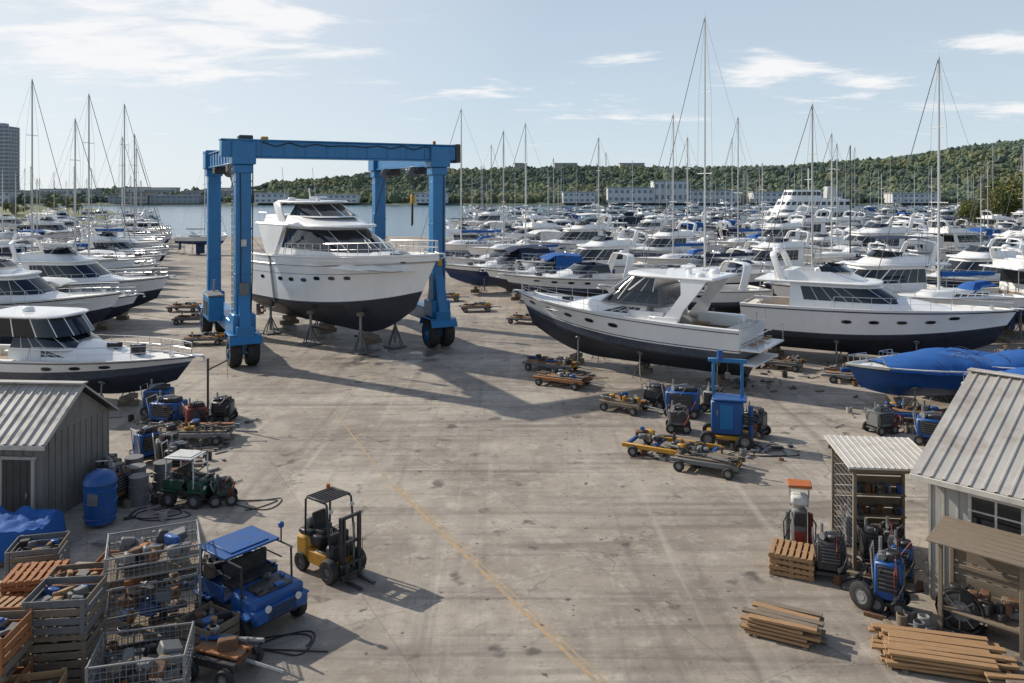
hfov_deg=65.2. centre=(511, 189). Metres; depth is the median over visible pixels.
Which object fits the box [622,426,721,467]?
boat dolly
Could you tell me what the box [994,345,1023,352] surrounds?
boat dolly
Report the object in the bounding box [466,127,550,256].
sailboat
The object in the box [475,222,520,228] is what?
sport cruiser
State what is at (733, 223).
sport cruiser
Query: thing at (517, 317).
boat dolly
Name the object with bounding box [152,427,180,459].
workshop machine
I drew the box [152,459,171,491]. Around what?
oil drum
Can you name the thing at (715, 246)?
sailboat
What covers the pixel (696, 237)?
sport cruiser
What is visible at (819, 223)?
flybridge yacht
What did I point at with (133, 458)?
oil drum
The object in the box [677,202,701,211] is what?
flybridge yacht
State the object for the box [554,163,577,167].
hilltop building
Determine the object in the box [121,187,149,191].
waterfront building
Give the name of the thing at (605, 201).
sailboat
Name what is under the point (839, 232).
sailboat
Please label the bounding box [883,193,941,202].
waterfront warehouse
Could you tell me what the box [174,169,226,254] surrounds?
sailboat
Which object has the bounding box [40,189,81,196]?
waterfront building
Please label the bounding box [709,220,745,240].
sport cruiser
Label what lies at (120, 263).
sailboat
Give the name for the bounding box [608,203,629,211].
flybridge yacht
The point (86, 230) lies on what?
flybridge yacht
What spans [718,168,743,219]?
sailboat
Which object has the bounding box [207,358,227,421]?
yard crane
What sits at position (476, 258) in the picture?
sport cruiser
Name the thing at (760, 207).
flybridge yacht
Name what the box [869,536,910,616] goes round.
pressure washer
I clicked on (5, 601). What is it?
pallet stack
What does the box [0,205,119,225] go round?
grass bank
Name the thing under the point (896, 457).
lean to canopy
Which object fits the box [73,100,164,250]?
sailboat
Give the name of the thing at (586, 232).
flybridge yacht
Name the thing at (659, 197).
sailboat
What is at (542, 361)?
boat dolly
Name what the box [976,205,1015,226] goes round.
flybridge yacht
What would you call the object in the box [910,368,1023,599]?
storage shed
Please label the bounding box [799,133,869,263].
sailboat
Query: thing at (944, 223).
hardtop cruiser
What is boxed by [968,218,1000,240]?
sport cruiser
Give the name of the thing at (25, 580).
pallet stack
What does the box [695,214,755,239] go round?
sport cruiser
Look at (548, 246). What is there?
sailboat
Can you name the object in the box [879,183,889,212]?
sailboat
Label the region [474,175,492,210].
sailboat
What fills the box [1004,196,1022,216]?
broadleaf tree
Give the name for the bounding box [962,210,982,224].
broadleaf tree
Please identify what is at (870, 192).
sailboat
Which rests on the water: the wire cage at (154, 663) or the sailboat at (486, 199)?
the sailboat at (486, 199)
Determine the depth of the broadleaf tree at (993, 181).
273.32 m
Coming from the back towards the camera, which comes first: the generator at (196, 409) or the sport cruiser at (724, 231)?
the sport cruiser at (724, 231)
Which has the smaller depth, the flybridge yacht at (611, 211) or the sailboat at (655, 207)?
the flybridge yacht at (611, 211)
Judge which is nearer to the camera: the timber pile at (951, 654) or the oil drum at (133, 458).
the timber pile at (951, 654)
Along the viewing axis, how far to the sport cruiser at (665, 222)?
162.28 m
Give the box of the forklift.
[294,483,375,589]
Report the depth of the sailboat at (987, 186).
116.51 m
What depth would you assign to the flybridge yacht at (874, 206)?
367.53 m
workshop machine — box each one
[95,450,127,469]
[96,458,130,502]
[130,421,158,460]
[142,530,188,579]
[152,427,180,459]
[161,435,194,470]
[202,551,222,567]
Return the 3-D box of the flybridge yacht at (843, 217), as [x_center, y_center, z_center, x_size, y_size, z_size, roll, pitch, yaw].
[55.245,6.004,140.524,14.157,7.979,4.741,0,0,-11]
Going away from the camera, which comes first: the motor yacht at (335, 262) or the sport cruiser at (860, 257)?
the motor yacht at (335, 262)
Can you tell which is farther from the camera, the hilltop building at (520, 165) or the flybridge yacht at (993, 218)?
the hilltop building at (520, 165)
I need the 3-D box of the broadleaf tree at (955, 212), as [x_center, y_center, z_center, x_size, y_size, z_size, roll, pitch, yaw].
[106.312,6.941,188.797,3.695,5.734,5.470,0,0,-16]
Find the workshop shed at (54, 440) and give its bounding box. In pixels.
[0,380,118,513]
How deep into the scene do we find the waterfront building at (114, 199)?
602.53 m
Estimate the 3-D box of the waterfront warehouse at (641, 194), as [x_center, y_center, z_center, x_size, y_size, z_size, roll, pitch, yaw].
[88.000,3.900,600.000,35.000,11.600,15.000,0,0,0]
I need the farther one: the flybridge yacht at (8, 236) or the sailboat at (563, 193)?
the sailboat at (563, 193)
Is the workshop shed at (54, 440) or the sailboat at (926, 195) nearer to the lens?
the workshop shed at (54, 440)
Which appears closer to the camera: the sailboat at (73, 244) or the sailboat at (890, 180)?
the sailboat at (73, 244)
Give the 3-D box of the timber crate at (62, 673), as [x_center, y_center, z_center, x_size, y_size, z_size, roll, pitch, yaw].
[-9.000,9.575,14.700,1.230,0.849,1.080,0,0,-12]
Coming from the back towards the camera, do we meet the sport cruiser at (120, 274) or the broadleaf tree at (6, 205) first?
the broadleaf tree at (6, 205)
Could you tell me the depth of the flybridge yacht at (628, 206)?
407.44 m
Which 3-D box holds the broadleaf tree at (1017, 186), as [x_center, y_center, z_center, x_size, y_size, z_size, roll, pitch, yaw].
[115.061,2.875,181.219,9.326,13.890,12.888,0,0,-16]
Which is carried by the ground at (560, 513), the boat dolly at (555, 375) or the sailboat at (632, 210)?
the boat dolly at (555, 375)
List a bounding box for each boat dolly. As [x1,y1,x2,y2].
[151,419,257,445]
[166,301,201,312]
[171,312,199,324]
[181,331,224,345]
[446,292,469,301]
[459,301,501,312]
[506,312,533,324]
[522,354,591,370]
[533,367,603,390]
[599,392,663,415]
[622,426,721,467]
[670,443,768,479]
[758,351,821,371]
[820,363,855,382]
[884,398,943,423]
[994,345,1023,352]
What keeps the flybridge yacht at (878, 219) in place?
on the water
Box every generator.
[182,398,208,422]
[208,392,237,421]
[208,474,237,507]
[641,379,666,408]
[665,400,691,433]
[700,382,725,410]
[744,401,770,438]
[812,522,847,578]
[862,403,900,435]
[880,516,905,548]
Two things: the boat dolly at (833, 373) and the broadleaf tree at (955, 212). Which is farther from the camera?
the broadleaf tree at (955, 212)
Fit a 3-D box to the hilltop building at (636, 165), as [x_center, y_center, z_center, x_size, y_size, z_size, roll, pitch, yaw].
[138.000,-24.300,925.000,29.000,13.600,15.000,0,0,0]
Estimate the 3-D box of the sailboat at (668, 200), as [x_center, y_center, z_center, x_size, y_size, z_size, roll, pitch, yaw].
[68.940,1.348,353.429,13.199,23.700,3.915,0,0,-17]
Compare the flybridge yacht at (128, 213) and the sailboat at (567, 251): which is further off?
the flybridge yacht at (128, 213)
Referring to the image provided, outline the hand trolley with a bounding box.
[180,619,284,682]
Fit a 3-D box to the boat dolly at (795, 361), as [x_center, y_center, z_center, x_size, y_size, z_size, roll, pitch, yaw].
[15.391,9.563,44.774,3.702,0.874,1.580,0,0,30]
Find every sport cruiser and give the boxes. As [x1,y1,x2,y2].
[0,306,14,343]
[9,235,26,257]
[18,225,73,242]
[18,232,64,248]
[29,223,79,241]
[31,264,145,330]
[52,238,159,275]
[67,230,167,267]
[68,229,160,254]
[76,239,160,273]
[109,269,145,276]
[113,216,171,231]
[445,230,529,263]
[445,232,549,292]
[471,215,505,229]
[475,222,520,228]
[479,212,556,240]
[480,217,529,232]
[480,239,582,300]
[482,224,500,234]
[491,220,561,243]
[497,236,636,296]
[511,233,783,388]
[555,216,574,226]
[556,208,612,222]
[556,213,581,221]
[565,217,616,234]
[597,240,771,313]
[603,219,630,238]
[609,210,641,230]
[610,223,624,236]
[612,212,635,216]
[632,232,762,286]
[634,223,706,241]
[636,206,669,216]
[643,209,671,227]
[649,201,675,210]
[649,218,702,233]
[657,227,707,239]
[670,226,764,259]
[674,219,713,226]
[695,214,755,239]
[703,222,726,231]
[706,217,722,224]
[707,214,736,227]
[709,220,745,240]
[717,212,759,228]
[804,240,891,264]
[852,220,877,229]
[862,204,877,213]
[864,210,924,226]
[894,212,911,218]
[895,203,919,209]
[897,207,924,213]
[903,212,968,234]
[908,217,926,234]
[908,225,948,261]
[917,206,932,211]
[965,215,1022,232]
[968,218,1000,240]
[995,213,1017,231]
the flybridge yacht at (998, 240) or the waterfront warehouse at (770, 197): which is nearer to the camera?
the flybridge yacht at (998, 240)
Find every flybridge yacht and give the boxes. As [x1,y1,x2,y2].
[0,214,30,230]
[0,220,25,258]
[0,223,56,251]
[0,260,130,323]
[1,226,19,229]
[7,216,176,321]
[22,206,90,242]
[25,206,82,229]
[33,209,84,230]
[43,202,99,226]
[46,206,92,232]
[79,210,109,216]
[80,217,173,261]
[80,218,163,244]
[81,217,155,241]
[95,206,114,218]
[104,211,143,221]
[111,209,135,222]
[112,214,174,245]
[125,209,159,221]
[137,206,159,219]
[137,212,151,221]
[445,210,511,242]
[445,225,511,261]
[449,201,514,226]
[458,203,480,220]
[469,200,522,225]
[506,203,542,220]
[509,205,606,241]
[512,202,617,252]
[514,206,574,228]
[515,211,653,273]
[527,205,544,215]
[571,203,595,212]
[596,206,620,216]
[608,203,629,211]
[620,202,636,209]
[629,208,708,256]
[632,210,668,229]
[637,204,679,223]
[669,205,709,225]
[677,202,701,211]
[685,201,706,212]
[700,207,726,217]
[711,213,824,293]
[716,197,746,212]
[721,203,809,240]
[726,205,758,217]
[726,205,758,217]
[735,200,809,228]
[739,203,838,238]
[740,218,1023,364]
[752,203,765,212]
[760,201,773,209]
[760,204,774,223]
[762,214,951,296]
[800,198,930,255]
[805,221,844,246]
[825,208,860,232]
[847,209,867,224]
[859,202,879,209]
[861,230,942,267]
[866,199,899,217]
[868,210,894,223]
[892,208,926,230]
[905,223,927,250]
[919,212,943,220]
[921,207,989,250]
[925,218,1023,287]
[926,201,956,220]
[926,222,1023,273]
[935,221,1023,267]
[940,226,1023,257]
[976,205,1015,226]
[979,226,1023,335]
[1009,209,1022,223]
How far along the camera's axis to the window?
18.60 m
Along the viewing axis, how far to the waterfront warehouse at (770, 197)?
593.00 m
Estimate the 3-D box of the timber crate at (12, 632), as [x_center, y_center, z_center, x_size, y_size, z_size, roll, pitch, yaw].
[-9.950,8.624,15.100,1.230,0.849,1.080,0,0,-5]
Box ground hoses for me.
[129,378,923,655]
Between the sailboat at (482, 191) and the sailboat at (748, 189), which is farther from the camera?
the sailboat at (748, 189)
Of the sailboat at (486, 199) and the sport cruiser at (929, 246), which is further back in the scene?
the sailboat at (486, 199)
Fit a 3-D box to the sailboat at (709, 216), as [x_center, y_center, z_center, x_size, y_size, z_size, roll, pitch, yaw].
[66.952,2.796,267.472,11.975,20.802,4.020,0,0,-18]
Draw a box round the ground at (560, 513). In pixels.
[0,237,1023,682]
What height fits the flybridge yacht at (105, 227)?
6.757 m
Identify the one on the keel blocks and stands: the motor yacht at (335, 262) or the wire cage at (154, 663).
the motor yacht at (335, 262)
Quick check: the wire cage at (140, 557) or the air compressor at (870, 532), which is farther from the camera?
the air compressor at (870, 532)
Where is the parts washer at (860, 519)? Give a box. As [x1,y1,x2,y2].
[840,497,864,547]
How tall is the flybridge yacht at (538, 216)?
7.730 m
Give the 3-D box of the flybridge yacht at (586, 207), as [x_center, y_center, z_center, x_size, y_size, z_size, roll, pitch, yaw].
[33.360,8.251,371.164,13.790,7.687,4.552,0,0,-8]
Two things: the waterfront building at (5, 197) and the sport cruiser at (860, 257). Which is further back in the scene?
the waterfront building at (5, 197)
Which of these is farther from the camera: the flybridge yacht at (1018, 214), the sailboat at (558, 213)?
the sailboat at (558, 213)
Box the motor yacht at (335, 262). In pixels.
[251,168,446,331]
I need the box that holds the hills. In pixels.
[1,153,1022,204]
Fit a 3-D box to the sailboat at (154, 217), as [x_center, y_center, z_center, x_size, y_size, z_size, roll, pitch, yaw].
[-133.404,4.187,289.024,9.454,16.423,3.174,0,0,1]
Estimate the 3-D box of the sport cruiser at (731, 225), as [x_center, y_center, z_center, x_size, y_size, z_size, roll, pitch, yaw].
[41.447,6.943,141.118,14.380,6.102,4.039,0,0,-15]
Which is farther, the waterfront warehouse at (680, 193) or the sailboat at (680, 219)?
the waterfront warehouse at (680, 193)
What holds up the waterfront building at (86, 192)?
on the hills
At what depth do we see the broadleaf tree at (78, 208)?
283.91 m
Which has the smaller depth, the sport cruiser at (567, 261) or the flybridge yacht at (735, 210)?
the sport cruiser at (567, 261)
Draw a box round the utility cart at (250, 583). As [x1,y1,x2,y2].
[193,521,308,636]
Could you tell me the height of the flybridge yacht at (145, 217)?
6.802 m
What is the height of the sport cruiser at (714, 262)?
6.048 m
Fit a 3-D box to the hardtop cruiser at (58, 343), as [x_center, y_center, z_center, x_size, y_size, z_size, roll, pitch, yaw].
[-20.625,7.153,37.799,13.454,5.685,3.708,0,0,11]
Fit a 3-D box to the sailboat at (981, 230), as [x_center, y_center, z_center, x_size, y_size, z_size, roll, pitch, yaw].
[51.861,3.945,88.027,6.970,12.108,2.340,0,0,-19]
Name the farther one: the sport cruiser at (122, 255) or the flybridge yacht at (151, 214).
the flybridge yacht at (151, 214)
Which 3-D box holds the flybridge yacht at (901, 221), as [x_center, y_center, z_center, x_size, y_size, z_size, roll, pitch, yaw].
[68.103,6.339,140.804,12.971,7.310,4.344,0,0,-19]
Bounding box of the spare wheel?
[849,581,874,609]
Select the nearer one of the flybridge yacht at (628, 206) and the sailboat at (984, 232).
the sailboat at (984, 232)
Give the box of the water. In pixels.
[28,205,957,236]
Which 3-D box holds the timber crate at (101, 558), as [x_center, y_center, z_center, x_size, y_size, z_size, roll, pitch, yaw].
[-9.900,9.658,20.300,1.230,0.683,1.080,0,0,-5]
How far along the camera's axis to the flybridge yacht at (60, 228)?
131.78 m
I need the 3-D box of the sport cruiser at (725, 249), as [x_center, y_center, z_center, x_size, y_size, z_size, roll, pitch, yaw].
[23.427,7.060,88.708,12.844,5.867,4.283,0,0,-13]
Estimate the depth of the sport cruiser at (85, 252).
82.18 m
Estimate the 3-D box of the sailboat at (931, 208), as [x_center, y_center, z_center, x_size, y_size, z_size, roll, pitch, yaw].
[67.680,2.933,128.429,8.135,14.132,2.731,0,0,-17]
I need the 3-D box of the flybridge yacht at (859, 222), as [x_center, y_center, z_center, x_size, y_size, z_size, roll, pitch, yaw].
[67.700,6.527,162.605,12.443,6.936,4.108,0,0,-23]
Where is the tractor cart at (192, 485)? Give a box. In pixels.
[160,439,214,508]
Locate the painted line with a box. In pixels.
[334,412,607,682]
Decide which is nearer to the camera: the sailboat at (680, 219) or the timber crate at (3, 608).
the timber crate at (3, 608)
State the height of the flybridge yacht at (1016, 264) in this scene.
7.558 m
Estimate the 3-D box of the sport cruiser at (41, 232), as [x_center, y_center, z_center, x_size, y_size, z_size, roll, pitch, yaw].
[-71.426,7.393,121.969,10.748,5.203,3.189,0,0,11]
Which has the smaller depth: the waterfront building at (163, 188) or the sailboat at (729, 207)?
the sailboat at (729, 207)
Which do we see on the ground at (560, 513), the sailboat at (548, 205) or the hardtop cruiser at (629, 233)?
the hardtop cruiser at (629, 233)
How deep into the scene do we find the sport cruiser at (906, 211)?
316.96 m
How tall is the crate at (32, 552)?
0.949 m
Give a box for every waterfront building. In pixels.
[0,191,19,202]
[19,192,61,197]
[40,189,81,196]
[71,194,104,196]
[84,191,103,193]
[108,196,149,202]
[114,187,121,195]
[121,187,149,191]
[123,192,154,202]
[144,190,175,193]
[149,195,203,202]
[150,187,176,189]
[181,191,230,197]
[221,188,233,194]
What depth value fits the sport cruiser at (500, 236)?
115.55 m
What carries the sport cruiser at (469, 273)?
on the ground at (560, 513)
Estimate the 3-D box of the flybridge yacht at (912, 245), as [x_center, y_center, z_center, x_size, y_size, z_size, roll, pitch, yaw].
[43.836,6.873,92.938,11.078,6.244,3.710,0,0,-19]
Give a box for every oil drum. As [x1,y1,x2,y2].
[124,454,143,464]
[126,463,145,473]
[128,472,149,506]
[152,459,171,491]
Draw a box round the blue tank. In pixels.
[82,468,117,526]
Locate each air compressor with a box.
[140,379,174,414]
[145,391,187,425]
[661,379,701,418]
[857,518,889,562]
[912,406,942,445]
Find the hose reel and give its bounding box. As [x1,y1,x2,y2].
[935,586,988,635]
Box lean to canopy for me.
[824,435,922,570]
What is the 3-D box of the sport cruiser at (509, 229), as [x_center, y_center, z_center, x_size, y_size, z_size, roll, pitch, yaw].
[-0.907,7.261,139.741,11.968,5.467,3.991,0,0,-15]
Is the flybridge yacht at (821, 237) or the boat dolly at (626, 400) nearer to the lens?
the boat dolly at (626, 400)
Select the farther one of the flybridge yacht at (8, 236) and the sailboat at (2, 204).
the flybridge yacht at (8, 236)
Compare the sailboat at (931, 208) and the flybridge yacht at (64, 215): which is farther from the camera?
the flybridge yacht at (64, 215)
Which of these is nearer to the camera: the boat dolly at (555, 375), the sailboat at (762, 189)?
the boat dolly at (555, 375)
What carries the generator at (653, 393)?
on the ground at (560, 513)
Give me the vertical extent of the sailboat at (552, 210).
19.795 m
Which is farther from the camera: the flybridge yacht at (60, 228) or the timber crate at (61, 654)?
the flybridge yacht at (60, 228)
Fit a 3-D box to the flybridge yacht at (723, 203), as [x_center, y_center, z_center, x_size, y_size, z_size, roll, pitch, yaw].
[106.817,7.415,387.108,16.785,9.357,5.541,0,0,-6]
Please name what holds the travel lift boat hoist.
on the ground at (560, 513)
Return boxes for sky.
[0,0,1023,191]
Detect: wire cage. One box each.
[85,621,194,682]
[104,519,200,588]
[105,568,200,648]
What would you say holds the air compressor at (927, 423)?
on the ground at (560, 513)
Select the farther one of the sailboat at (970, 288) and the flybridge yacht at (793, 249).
the flybridge yacht at (793, 249)
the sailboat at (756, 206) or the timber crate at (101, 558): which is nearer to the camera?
the timber crate at (101, 558)
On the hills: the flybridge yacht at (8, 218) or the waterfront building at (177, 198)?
the waterfront building at (177, 198)
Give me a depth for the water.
365.72 m
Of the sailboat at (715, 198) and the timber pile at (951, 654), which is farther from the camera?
the sailboat at (715, 198)
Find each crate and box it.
[0,606,39,666]
[0,608,31,682]
[4,531,69,576]
[4,656,33,682]
[6,667,67,682]
[22,574,105,642]
[22,615,105,682]
[43,562,103,607]
[88,550,147,593]
[177,601,239,658]
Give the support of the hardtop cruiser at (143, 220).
on the ground at (560, 513)
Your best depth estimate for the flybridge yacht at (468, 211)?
263.34 m
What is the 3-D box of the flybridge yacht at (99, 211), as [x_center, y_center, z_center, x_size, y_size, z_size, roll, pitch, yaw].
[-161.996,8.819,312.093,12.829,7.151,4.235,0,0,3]
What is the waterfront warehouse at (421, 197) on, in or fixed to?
on the hills
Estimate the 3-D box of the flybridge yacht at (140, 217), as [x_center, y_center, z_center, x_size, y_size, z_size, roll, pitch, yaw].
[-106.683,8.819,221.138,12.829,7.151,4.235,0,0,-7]
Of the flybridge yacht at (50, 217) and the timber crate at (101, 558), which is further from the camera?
the flybridge yacht at (50, 217)
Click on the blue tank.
(100, 496)
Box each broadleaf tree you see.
[0,200,10,211]
[8,203,18,211]
[44,200,53,207]
[50,203,59,210]
[61,200,71,206]
[72,201,83,214]
[953,207,965,224]
[956,203,972,224]
[957,199,974,210]
[958,200,982,222]
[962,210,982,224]
[976,182,998,200]
[976,198,1003,221]
[981,178,1004,200]
[982,187,1016,211]
[995,172,1022,213]
[1000,179,1022,193]
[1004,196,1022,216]
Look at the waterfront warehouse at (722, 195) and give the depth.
593.00 m
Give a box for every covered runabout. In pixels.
[845,350,1008,406]
[877,346,996,397]
[951,349,1023,370]
[961,367,1023,383]
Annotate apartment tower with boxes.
[0,123,19,189]
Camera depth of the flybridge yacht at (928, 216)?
213.34 m
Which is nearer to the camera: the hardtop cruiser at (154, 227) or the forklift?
the forklift
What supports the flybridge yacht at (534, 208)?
on the water
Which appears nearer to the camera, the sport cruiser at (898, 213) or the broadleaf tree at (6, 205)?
the sport cruiser at (898, 213)
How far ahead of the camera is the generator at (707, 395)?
36.11 m
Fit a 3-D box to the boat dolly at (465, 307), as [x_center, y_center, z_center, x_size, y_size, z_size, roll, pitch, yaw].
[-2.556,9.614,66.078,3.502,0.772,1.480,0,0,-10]
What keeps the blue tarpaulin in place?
on the ground at (560, 513)
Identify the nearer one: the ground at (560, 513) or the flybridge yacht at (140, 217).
the ground at (560, 513)
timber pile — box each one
[740,598,827,650]
[868,622,1019,682]
[984,671,1023,682]
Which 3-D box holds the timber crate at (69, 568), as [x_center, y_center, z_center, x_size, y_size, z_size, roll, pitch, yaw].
[-10.300,9.524,18.900,1.230,0.949,1.080,0,0,-10]
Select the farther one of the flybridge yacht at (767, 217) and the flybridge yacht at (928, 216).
the flybridge yacht at (928, 216)
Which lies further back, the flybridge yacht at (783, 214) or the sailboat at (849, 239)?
the flybridge yacht at (783, 214)
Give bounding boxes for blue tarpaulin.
[0,505,66,565]
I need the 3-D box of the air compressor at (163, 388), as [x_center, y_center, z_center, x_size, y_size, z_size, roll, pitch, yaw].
[-15.831,9.226,35.669,1.342,1.539,1.241,0,0,0]
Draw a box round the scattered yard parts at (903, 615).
[49,361,962,682]
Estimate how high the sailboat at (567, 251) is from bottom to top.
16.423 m
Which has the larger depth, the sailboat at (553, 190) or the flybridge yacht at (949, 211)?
the flybridge yacht at (949, 211)
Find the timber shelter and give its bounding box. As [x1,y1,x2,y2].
[925,515,1023,658]
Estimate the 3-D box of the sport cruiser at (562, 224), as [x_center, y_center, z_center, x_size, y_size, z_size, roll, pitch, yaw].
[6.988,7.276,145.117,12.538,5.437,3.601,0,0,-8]
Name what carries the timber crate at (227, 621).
on the ground at (560, 513)
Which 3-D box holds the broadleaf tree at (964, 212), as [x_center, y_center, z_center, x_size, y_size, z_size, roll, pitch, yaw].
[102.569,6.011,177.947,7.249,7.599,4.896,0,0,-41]
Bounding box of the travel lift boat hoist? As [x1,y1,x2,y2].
[198,135,460,366]
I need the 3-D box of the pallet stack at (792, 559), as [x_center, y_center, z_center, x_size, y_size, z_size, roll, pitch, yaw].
[7.405,9.713,21.022,1.180,0.572,1.052,0,0,25]
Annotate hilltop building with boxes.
[514,163,526,168]
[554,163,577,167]
[618,163,644,167]
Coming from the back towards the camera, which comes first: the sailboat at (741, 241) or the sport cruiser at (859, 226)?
the sport cruiser at (859, 226)
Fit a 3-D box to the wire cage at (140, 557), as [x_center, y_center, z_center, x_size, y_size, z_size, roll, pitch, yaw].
[-8.150,8.211,18.200,1.950,0.738,1.450,0,0,-24]
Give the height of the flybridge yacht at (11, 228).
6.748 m
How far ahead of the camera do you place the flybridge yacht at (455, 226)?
121.39 m
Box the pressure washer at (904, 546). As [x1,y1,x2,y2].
[887,529,914,583]
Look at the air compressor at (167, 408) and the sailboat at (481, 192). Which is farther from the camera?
the sailboat at (481, 192)
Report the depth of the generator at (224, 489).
25.25 m
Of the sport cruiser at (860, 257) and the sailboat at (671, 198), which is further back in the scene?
the sailboat at (671, 198)
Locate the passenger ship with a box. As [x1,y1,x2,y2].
[740,168,869,224]
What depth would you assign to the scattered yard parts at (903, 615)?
25.27 m
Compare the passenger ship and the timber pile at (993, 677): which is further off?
the passenger ship
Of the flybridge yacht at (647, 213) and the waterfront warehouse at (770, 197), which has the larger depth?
the waterfront warehouse at (770, 197)
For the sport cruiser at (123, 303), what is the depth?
57.03 m
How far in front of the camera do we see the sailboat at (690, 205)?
302.27 m
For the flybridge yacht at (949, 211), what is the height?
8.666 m
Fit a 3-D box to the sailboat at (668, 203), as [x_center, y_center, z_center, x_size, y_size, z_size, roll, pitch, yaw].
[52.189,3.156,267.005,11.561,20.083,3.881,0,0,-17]
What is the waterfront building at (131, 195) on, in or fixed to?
on the hills
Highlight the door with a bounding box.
[0,455,36,511]
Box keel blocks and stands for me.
[260,303,406,354]
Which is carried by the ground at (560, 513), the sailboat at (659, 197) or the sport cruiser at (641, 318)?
the sport cruiser at (641, 318)
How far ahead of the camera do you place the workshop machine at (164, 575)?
20.36 m
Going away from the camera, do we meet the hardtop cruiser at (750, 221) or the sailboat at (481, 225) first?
the sailboat at (481, 225)
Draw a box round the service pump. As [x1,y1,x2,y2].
[783,478,816,544]
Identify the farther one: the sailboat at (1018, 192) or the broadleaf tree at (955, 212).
the broadleaf tree at (955, 212)
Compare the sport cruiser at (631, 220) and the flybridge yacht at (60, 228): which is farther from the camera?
the sport cruiser at (631, 220)
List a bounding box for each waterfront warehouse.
[253,193,289,202]
[316,194,360,202]
[414,193,448,202]
[561,191,595,202]
[605,187,653,202]
[650,181,688,202]
[689,190,741,202]
[749,191,782,202]
[821,191,842,198]
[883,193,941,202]
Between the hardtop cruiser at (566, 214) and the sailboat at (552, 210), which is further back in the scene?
the sailboat at (552, 210)
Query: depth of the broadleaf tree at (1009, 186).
196.30 m
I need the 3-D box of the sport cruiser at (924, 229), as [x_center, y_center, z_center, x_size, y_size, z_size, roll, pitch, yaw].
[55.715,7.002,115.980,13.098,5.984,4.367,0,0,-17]
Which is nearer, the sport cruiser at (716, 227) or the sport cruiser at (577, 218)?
the sport cruiser at (716, 227)
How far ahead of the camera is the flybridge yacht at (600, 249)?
75.20 m
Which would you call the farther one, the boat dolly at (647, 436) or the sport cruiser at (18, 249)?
the sport cruiser at (18, 249)
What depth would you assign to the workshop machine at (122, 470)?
25.27 m
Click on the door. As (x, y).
(17, 473)
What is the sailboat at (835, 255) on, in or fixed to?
on the ground at (560, 513)
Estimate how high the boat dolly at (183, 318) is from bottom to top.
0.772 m
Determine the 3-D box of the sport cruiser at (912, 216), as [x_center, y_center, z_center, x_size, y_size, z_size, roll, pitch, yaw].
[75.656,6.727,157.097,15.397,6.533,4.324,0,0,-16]
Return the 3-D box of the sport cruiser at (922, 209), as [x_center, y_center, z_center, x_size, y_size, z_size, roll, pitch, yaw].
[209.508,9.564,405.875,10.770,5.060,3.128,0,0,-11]
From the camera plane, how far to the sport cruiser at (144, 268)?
76.32 m
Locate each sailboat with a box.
[0,79,78,266]
[0,171,23,241]
[3,173,38,251]
[13,166,43,220]
[22,180,55,243]
[27,119,117,266]
[29,178,50,218]
[35,94,135,266]
[45,181,61,211]
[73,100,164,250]
[76,179,104,221]
[77,167,108,222]
[81,137,151,241]
[102,130,166,247]
[111,148,161,234]
[131,180,156,218]
[132,181,148,214]
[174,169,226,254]
[421,109,511,270]
[457,176,484,227]
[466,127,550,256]
[466,145,515,224]
[473,171,490,211]
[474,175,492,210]
[485,123,571,261]
[486,181,497,209]
[506,174,524,213]
[512,168,542,220]
[536,158,573,221]
[537,171,563,217]
[544,181,561,211]
[544,186,557,215]
[548,166,578,215]
[551,171,572,211]
[564,137,637,252]
[566,183,588,218]
[567,170,583,208]
[583,164,612,215]
[584,154,623,223]
[590,170,615,217]
[601,179,620,212]
[619,160,644,213]
[633,114,723,267]
[644,17,776,295]
[647,175,664,211]
[651,182,666,210]
[655,175,683,218]
[658,168,685,216]
[659,167,680,214]
[660,137,729,252]
[669,163,698,220]
[681,178,699,216]
[698,169,729,220]
[701,178,726,212]
[702,167,719,210]
[709,117,778,249]
[709,140,750,224]
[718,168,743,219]
[730,168,754,219]
[734,172,760,223]
[737,163,786,245]
[741,173,749,207]
[746,168,767,223]
[751,183,764,213]
[759,104,865,290]
[788,166,804,215]
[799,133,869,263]
[817,145,883,264]
[818,144,858,235]
[832,158,840,198]
[840,163,861,203]
[847,148,871,219]
[861,171,880,209]
[866,168,886,212]
[869,173,896,223]
[875,57,1023,343]
[878,158,901,222]
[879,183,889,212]
[906,170,923,217]
[914,162,936,217]
[915,167,946,227]
[927,165,954,213]
[935,174,949,207]
[955,169,975,213]
[962,174,998,248]
[970,165,1000,233]
[971,163,1005,227]
[1001,144,1023,232]
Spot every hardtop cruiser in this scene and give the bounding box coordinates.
[0,277,206,405]
[115,215,168,229]
[123,212,170,227]
[135,221,172,244]
[552,211,574,219]
[603,218,656,238]
[604,212,622,221]
[625,207,648,215]
[746,212,771,223]
[825,225,853,230]
[930,220,957,226]
[962,212,1010,228]
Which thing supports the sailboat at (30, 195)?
on the water
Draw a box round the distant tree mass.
[16,139,1023,203]
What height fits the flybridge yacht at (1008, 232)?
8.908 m
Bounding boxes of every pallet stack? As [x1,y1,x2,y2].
[0,559,69,604]
[0,596,31,606]
[768,537,815,582]
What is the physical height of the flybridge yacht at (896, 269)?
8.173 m
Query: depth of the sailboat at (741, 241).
104.29 m
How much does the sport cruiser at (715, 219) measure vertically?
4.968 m
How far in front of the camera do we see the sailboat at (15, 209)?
97.41 m
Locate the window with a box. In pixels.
[967,493,1023,535]
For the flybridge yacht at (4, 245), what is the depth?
82.25 m
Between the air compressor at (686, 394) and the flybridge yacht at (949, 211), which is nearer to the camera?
the air compressor at (686, 394)
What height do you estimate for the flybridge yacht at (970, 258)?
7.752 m

